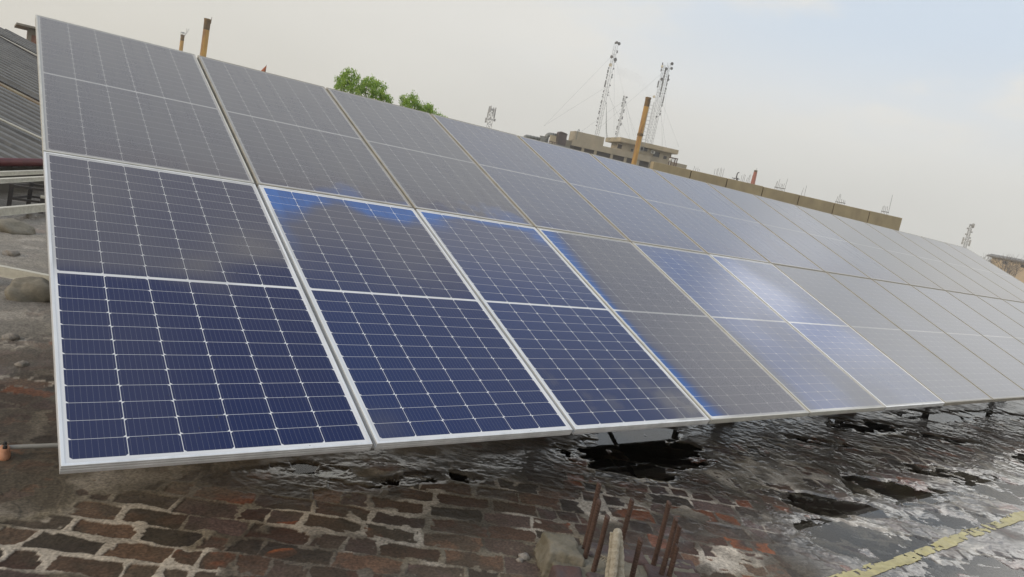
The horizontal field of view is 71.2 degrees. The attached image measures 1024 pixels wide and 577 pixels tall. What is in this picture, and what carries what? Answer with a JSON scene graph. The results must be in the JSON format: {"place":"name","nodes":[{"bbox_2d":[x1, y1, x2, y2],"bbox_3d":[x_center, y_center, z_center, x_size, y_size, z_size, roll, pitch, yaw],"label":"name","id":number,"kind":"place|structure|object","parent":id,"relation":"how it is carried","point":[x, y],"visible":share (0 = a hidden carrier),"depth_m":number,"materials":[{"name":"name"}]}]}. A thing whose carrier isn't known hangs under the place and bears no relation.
{"place":"outdoors","nodes":[
{"label":"outdoors","id":0,"kind":"place"},
{"bbox_2d":[485,106,495,127],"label":"lattice tower","id":1,"kind":"structure","parent":0,"point":[490,109],"depth_m":165.52,"materials":[{"name":"metal"}]},
{"bbox_2d":[0,190,1023,576],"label":"roof deck","id":2,"kind":"structure","parent":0,"point":[818,496],"depth_m":3.67,"materials":[{"name":"brick"}]},
{"bbox_2d":[0,441,10,460],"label":"insulator","id":3,"kind":"object","parent":2,"relation":"on","point":[5,453],"visible":1,"depth_m":2.96,"materials":[{"name":"orange ceramic"}]},
{"bbox_2d":[2,332,19,340],"bbox_3d":[-3.058,0.300,4.363,0.098,0.062,0.098,5,11,-37],"label":"mortar lump","id":4,"kind":"object","parent":2,"relation":"on","point":[11,336],"visible":0.86,"depth_m":4.34,"materials":[{"name":"grey concrete"}]},
{"bbox_2d":[2,249,20,256],"bbox_3d":[-4.504,-0.314,6.445,0.129,0.077,0.132,11,9,-5],"label":"mortar lump","id":5,"kind":"object","parent":2,"relation":"on","point":[14,253],"visible":0.85,"depth_m":6.40,"materials":[{"name":"grey concrete"}]},
{"bbox_2d":[14,360,29,366],"bbox_3d":[-2.737,0.425,3.998,0.062,0.037,0.066,13,9,10],"label":"mortar lump","id":6,"kind":"object","parent":2,"relation":"on","point":[22,363],"visible":0.98,"depth_m":3.98,"materials":[{"name":"grey concrete"}]},
{"bbox_2d":[6,182,43,205],"bbox_3d":[-5.896,-1.131,9.023,0.750,0.322,0.481,6,10,-32],"label":"steel stand","id":7,"kind":"object","parent":2,"relation":"on","point":[29,196],"visible":0.45,"depth_m":8.77,"materials":[{"name":"black metal"}]},
{"bbox_2d":[0,176,43,183],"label":"mounting rail","id":8,"kind":"object","parent":7,"relation":"on","point":[21,179],"visible":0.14,"depth_m":8.98,"materials":[{"name":"silver metal"}]},
{"bbox_2d":[0,170,43,175],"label":"mounting rail","id":9,"kind":"object","parent":8,"relation":"on","point":[19,172],"visible":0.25,"depth_m":9.42,"materials":[{"name":"silver metal"}]},
{"bbox_2d":[0,203,45,215],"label":"mounting rail","id":10,"kind":"object","parent":7,"relation":"on","point":[19,209],"visible":0.44,"depth_m":8.12,"materials":[{"name":"silver metal"}]},
{"bbox_2d":[0,443,57,449],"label":"conduit pipe","id":11,"kind":"object","parent":2,"relation":"on","point":[33,446],"visible":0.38,"depth_m":3.05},
{"bbox_2d":[23,214,37,219],"bbox_3d":[-5.614,-0.829,8.336,0.140,0.076,0.132,5,11,-37],"label":"mortar lump","id":12,"kind":"object","parent":2,"relation":"on","point":[30,216],"visible":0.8,"depth_m":8.30,"materials":[{"name":"grey concrete"}]},
{"bbox_2d":[38,195,44,213],"bbox_3d":[-5.781,-1.026,8.795,0.064,0.231,0.055,5,11,-37],"label":"steel post","id":13,"kind":"object","parent":2,"relation":"on","point":[42,198],"visible":0.5,"depth_m":8.77,"materials":[{"name":"grey metal"}]},
{"bbox_2d":[518,552,529,560],"bbox_3d":[0.052,1.139,3.033,0.051,0.033,0.049,5,11,-37],"label":"mortar lump","id":14,"kind":"object","parent":2,"relation":"on","point":[524,555],"visible":0.97,"depth_m":3.02,"materials":[{"name":"grey concrete"}]},
{"bbox_2d":[534,481,699,576],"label":"column stump","id":15,"kind":"object","parent":2,"relation":"on","point":[560,555],"visible":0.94,"depth_m":2.96,"materials":[{"name":"concrete"},{"name":"rusted steel"}]},
{"bbox_2d":[600,528,624,576],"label":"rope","id":16,"kind":"object","parent":15,"relation":"in","point":[615,563],"visible":1,"depth_m":2.79,"materials":[{"name":"fabric"}]},
{"bbox_2d":[829,511,1023,576],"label":"painted line","id":17,"kind":"object","parent":2,"relation":"on","point":[945,542],"visible":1,"depth_m":3.96,"materials":[{"name":"yellow paint"}]},
{"bbox_2d":[0,0,1023,259],"label":"sky","id":18,"kind":"structure","parent":0,"point":[920,103],"materials":[{"name":"grey"}]},
{"bbox_2d":[668,157,677,165],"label":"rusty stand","id":19,"kind":"object","parent":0,"point":[674,159],"visible":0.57,"depth_m":115.25,"materials":[{"name":"metal"}]},
{"bbox_2d":[985,253,1023,275],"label":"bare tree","id":20,"kind":"object","parent":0,"point":[1007,269],"visible":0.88,"depth_m":98.89,"materials":[{"name":"plant"}]},
{"bbox_2d":[994,254,1023,275],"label":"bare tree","id":21,"kind":"object","parent":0,"point":[998,266],"visible":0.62,"depth_m":101.98,"materials":[{"name":"plant"}]},
{"label":"ground","id":22,"kind":"structure","parent":0,"visible":0},
{"bbox_2d":[179,31,187,50],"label":"steel chimney","id":23,"kind":"object","parent":22,"relation":"on","point":[181,42],"visible":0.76,"depth_m":69.45,"materials":[{"name":"metal"}]},
{"bbox_2d":[200,18,211,56],"bbox_3d":[-16.891,-7.645,37.718,0.372,13.106,0.353,5,11,-37],"label":"steel chimney","id":24,"kind":"object","parent":22,"relation":"on","point":[205,37],"visible":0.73,"depth_m":36.79,"materials":[{"name":"orange metal"}]},
{"bbox_2d":[334,67,393,103],"bbox_3d":[-7.858,-4.498,34.082,2.917,11.630,1.920,8,9,-24],"label":"broadleaf tree","id":25,"kind":"object","parent":22,"relation":"on","point":[375,90],"visible":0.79,"depth_m":32.96,"materials":[{"name":"green plant"}]},
{"bbox_2d":[398,90,447,117],"bbox_3d":[-5.154,-3.787,34.495,2.483,11.189,1.551,10,9,-10],"label":"broadleaf tree","id":26,"kind":"object","parent":22,"relation":"on","point":[428,108],"visible":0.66,"depth_m":33.44,"materials":[{"name":"green plant"}]},
{"bbox_2d":[550,137,686,168],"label":"concrete building","id":27,"kind":"structure","parent":22,"relation":"on","point":[621,149],"depth_m":117.99,"materials":[{"name":"beige concrete"}]},
{"bbox_2d":[569,129,604,145],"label":"tank block","id":28,"kind":"structure","parent":27,"relation":"on","point":[587,138],"depth_m":116.00,"materials":[{"name":"concrete"}]},
{"bbox_2d":[544,41,633,140],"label":"guyed mast","id":29,"kind":"object","parent":28,"relation":"on","point":[611,56],"visible":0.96,"depth_m":117.44,"materials":[{"name":"metal"}]},
{"bbox_2d":[606,105,609,139],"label":"hanging cable","id":30,"kind":"object","parent":29,"relation":"hanging from","point":[606,122],"visible":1,"depth_m":117.44,"materials":[{"name":"metal"}]},
{"bbox_2d":[585,96,636,137],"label":"guyed mast","id":31,"kind":"object","parent":27,"relation":"on","point":[620,114],"visible":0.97,"depth_m":117.98,"materials":[{"name":"metal"}]},
{"bbox_2d":[598,63,667,143],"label":"guyed mast","id":32,"kind":"object","parent":27,"relation":"on","point":[665,68],"visible":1,"depth_m":116.74,"materials":[{"name":"metal"}]},
{"bbox_2d":[652,151,660,157],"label":"window","id":33,"kind":"structure","parent":27,"relation":"in","point":[657,154],"depth_m":119.50,"materials":[{"name":"glass"}]},
{"bbox_2d":[650,62,676,142],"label":"guyed mast","id":34,"kind":"object","parent":27,"relation":"on","point":[667,79],"visible":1,"depth_m":116.59,"materials":[{"name":"metal"}]},
{"bbox_2d":[631,97,650,164],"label":"steel chimney","id":35,"kind":"object","parent":22,"relation":"on","point":[641,130],"visible":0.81,"depth_m":43.35,"materials":[{"name":"orange metal"}]},
{"bbox_2d":[639,101,653,151],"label":"steel ladder","id":36,"kind":"object","parent":35,"relation":"attached to","point":[645,125],"visible":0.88,"depth_m":116.84,"materials":[{"name":"grey metal"}]},
{"bbox_2d":[751,169,757,183],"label":"brick chimney","id":37,"kind":"object","parent":22,"relation":"on","point":[753,180],"visible":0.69,"depth_m":121.82,"materials":[{"name":"brick"}]},
{"bbox_2d":[961,224,974,247],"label":"mast","id":38,"kind":"object","parent":22,"relation":"on","point":[968,240],"visible":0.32,"depth_m":92.52,"materials":[{"name":"metal"}]},
{"bbox_2d":[986,254,1023,282],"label":"building","id":39,"kind":"structure","parent":22,"relation":"on","point":[1019,276],"depth_m":123.21,"materials":[{"name":"paint"}]},
{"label":"low building","id":40,"kind":"object","parent":22,"relation":"on","visible":0},
{"bbox_2d":[523,135,539,139],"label":"air duct","id":41,"kind":"object","parent":40,"relation":"on","point":[533,137],"visible":0.61,"depth_m":113.69,"materials":[{"name":"grey metal"}]},
{"bbox_2d":[539,136,545,141],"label":"grey cabinet","id":42,"kind":"object","parent":40,"relation":"on","point":[542,138],"visible":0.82,"depth_m":113.89,"materials":[{"name":"grey metal"}]},
{"bbox_2d":[545,132,556,141],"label":"air duct","id":43,"kind":"object","parent":40,"relation":"on","point":[547,135],"visible":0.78,"depth_m":115.01,"materials":[{"name":"grey metal"}]},
{"bbox_2d":[549,135,556,143],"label":"plant box","id":44,"kind":"object","parent":40,"relation":"on","point":[552,139],"visible":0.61,"depth_m":113.58,"materials":[{"name":"concrete"}]},
{"bbox_2d":[556,132,566,145],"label":"exhaust hood","id":45,"kind":"object","parent":40,"relation":"on","point":[561,138],"visible":0.91,"depth_m":114.55,"materials":[{"name":"grey metal"}]},
{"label":"roof slab","id":46,"kind":"structure","parent":0,"visible":0},
{"bbox_2d":[0,218,35,234],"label":"concrete lump","id":47,"kind":"object","parent":46,"relation":"on","point":[11,225],"visible":0.69,"depth_m":7.37,"materials":[{"name":"grey concrete"}]},
{"bbox_2d":[0,27,43,190],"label":"tin shed","id":48,"kind":"structure","parent":46,"relation":"on","point":[19,97],"depth_m":13.15,"materials":[{"name":"paint"}]},
{"bbox_2d":[0,36,36,57],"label":"roof cable","id":49,"kind":"object","parent":48,"relation":"attached to","point":[18,47],"visible":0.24,"depth_m":19.04,"materials":[{"name":"paint"}]},
{"bbox_2d":[0,118,41,139],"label":"steel rod","id":50,"kind":"object","parent":48,"relation":"on","point":[20,128],"depth_m":11.21,"materials":[{"name":"grey metal"}]},
{"bbox_2d":[0,158,42,165],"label":"drain pipe","id":51,"kind":"object","parent":48,"relation":"attached to","point":[21,161],"visible":0.11,"depth_m":9.75,"materials":[{"name":"red metal"}]},
{"bbox_2d":[14,22,35,43],"bbox_3d":[-17.866,-4.880,27.276,2.500,9.462,2.300,5,11,-37],"label":"brick hut","id":52,"kind":"object","parent":46,"relation":"on","point":[31,33],"visible":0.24,"depth_m":25.49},
{"bbox_2d":[4,276,49,301],"bbox_3d":[-3.513,0.059,5.287,0.400,0.273,0.261,5,11,-37],"label":"concrete lump","id":53,"kind":"object","parent":46,"relation":"on","point":[30,289],"visible":0.53,"depth_m":5.19,"materials":[{"name":"grey concrete"}]},
{"bbox_2d":[0,265,48,280],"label":"mounting rail","id":54,"kind":"object","parent":53,"relation":"on","point":[9,272],"visible":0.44,"depth_m":5.36,"materials":[{"name":"silver metal"}]},
{"bbox_2d":[650,161,901,230],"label":"slab wall","id":55,"kind":"structure","parent":46,"relation":"on","point":[880,219],"depth_m":25.97,"materials":[{"name":"beige concrete"}]},
{"bbox_3d":[3.874,0.154,8.483,15.794,1.898,3.356,5,11,-37],"label":"panel support","id":56,"kind":"object","parent":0,"visible":0},
{"bbox_2d":[35,15,253,183],"bbox_3d":[-2.404,-1.241,4.566,1.038,0.035,2.074,5,33,-37],"label":"solar panel","id":57,"kind":"object","parent":56,"relation":"on","point":[106,96],"visible":1,"depth_m":4.39,"materials":[{"name":"glass"}]},
{"bbox_2d":[43,151,372,473],"bbox_3d":[-1.440,-0.022,3.177,1.038,0.035,2.074,5,33,-37],"label":"solar panel","id":58,"kind":"object","parent":56,"relation":"on","point":[186,329],"visible":1,"depth_m":2.91,"materials":[{"name":"glass"}]},
{"bbox_2d":[197,55,412,207],"bbox_3d":[-1.567,-1.170,5.210,1.038,0.035,2.074,5,33,-37],"label":"solar panel","id":59,"kind":"object","parent":56,"relation":"on","point":[291,133],"visible":0.99,"depth_m":5.05,"materials":[{"name":"glass"}]},
{"bbox_2d":[257,185,572,449],"bbox_3d":[-0.603,0.049,3.820,1.038,0.035,2.074,5,33,-37],"label":"solar panel","id":60,"kind":"object","parent":56,"relation":"on","point":[423,351],"visible":0.99,"depth_m":3.59,"materials":[{"name":"glass"}]},
{"bbox_2d":[326,87,533,226],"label":"solar panel","id":61,"kind":"object","parent":56,"relation":"on","point":[426,161],"visible":1,"depth_m":5.71,"materials":[{"name":"glass"}]},
{"bbox_2d":[431,114,628,241],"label":"solar panel","id":62,"kind":"object","parent":56,"relation":"on","point":[533,186],"visible":1,"depth_m":6.36,"materials":[{"name":"glass"}]},
{"bbox_2d":[415,209,709,433],"bbox_3d":[0.234,0.119,4.463,1.038,0.035,2.074,5,33,-37],"label":"solar panel","id":63,"kind":"object","parent":56,"relation":"on","point":[592,363],"visible":0.99,"depth_m":4.27,"materials":[{"name":"glass"}]},
{"bbox_2d":[518,135,706,253],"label":"solar panel","id":64,"kind":"object","parent":56,"relation":"on","point":[624,209],"visible":1,"depth_m":7.02,"materials":[{"name":"glass"}]},
{"bbox_2d":[536,228,809,423],"bbox_3d":[1.071,0.190,5.106,1.038,0.035,2.074,5,33,-37],"label":"solar panel","id":65,"kind":"object","parent":56,"relation":"on","point":[712,368],"visible":1,"depth_m":4.93,"materials":[{"name":"glass"}]},
{"bbox_2d":[591,154,770,263],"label":"solar panel","id":66,"kind":"object","parent":56,"relation":"on","point":[705,231],"visible":1,"depth_m":7.67,"materials":[{"name":"glass"}]},
{"bbox_2d":[653,169,824,271],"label":"solar panel","id":67,"kind":"object","parent":56,"relation":"on","point":[758,237],"visible":1,"depth_m":8.32,"materials":[{"name":"glass"}]},
{"bbox_2d":[632,242,884,415],"bbox_3d":[1.909,0.261,5.749,1.038,0.035,2.074,5,33,-37],"label":"solar panel","id":68,"kind":"object","parent":56,"relation":"on","point":[808,376],"visible":1,"depth_m":5.59,"materials":[{"name":"glass"}]},
{"bbox_2d":[707,183,869,278],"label":"solar panel","id":69,"kind":"object","parent":56,"relation":"on","point":[807,245],"visible":1,"depth_m":8.97,"materials":[{"name":"glass"}]},
{"bbox_2d":[709,254,944,409],"bbox_3d":[2.746,0.332,6.392,1.038,0.035,2.074,5,33,-37],"label":"solar panel","id":70,"kind":"object","parent":56,"relation":"on","point":[888,383],"visible":1,"depth_m":6.25,"materials":[{"name":"glass"}]},
{"bbox_2d":[755,195,909,284],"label":"solar panel","id":71,"kind":"object","parent":56,"relation":"on","point":[857,258],"visible":1,"depth_m":9.62,"materials":[{"name":"glass"}]},
{"bbox_2d":[796,205,943,289],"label":"solar panel","id":72,"kind":"object","parent":56,"relation":"on","point":[883,257],"visible":0.99,"depth_m":10.28,"materials":[{"name":"glass"}]},
{"bbox_2d":[773,264,992,405],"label":"solar panel","id":73,"kind":"object","parent":56,"relation":"on","point":[948,385],"visible":1,"depth_m":6.91,"materials":[{"name":"glass"}]},
{"bbox_2d":[832,214,973,294],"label":"solar panel","id":74,"kind":"object","parent":56,"relation":"on","point":[923,268],"visible":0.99,"depth_m":10.93,"materials":[{"name":"glass"}]},
{"bbox_2d":[826,272,1023,401],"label":"solar panel","id":75,"kind":"object","parent":56,"relation":"on","point":[995,385],"visible":1,"depth_m":7.57,"materials":[{"name":"glass"}]},
{"bbox_2d":[864,222,1000,298],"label":"solar panel","id":76,"kind":"object","parent":56,"relation":"on","point":[950,272],"visible":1,"depth_m":11.56,"materials":[{"name":"glass"}]},
{"bbox_2d":[872,279,1023,389],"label":"solar panel","id":77,"kind":"object","parent":56,"relation":"on","point":[996,357],"visible":0.99,"depth_m":8.34,"materials":[{"name":"glass"}]},
{"bbox_2d":[895,230,1023,302],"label":"solar panel","id":78,"kind":"object","parent":56,"relation":"on","point":[969,272],"visible":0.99,"depth_m":12.21,"materials":[{"name":"glass"}]},
{"bbox_2d":[911,285,1023,363],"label":"solar panel","id":79,"kind":"object","parent":56,"relation":"on","point":[1009,344],"visible":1,"depth_m":9.15,"materials":[{"name":"glass"}]},
{"bbox_2d":[920,236,1023,300],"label":"solar panel","id":80,"kind":"object","parent":56,"relation":"on","point":[984,272],"visible":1,"depth_m":12.95,"materials":[{"name":"glass"}]},
{"bbox_2d":[946,243,1023,291],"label":"solar panel","id":81,"kind":"object","parent":56,"relation":"on","point":[999,272],"visible":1,"depth_m":13.74,"materials":[{"name":"glass"}]},
{"bbox_2d":[947,291,1023,343],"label":"solar panel","id":82,"kind":"object","parent":56,"relation":"on","point":[1005,323],"visible":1,"depth_m":9.92,"materials":[{"name":"glass"}]},
{"bbox_2d":[976,295,1023,326],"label":"solar panel","id":83,"kind":"object","parent":56,"relation":"on","point":[1009,311],"visible":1,"depth_m":10.67,"materials":[{"name":"glass"}]},
{"bbox_2d":[1002,299,1023,312],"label":"solar panel","id":84,"kind":"object","parent":56,"relation":"on","point":[1019,306],"visible":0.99,"depth_m":11.34,"materials":[{"name":"glass"}]}
]}

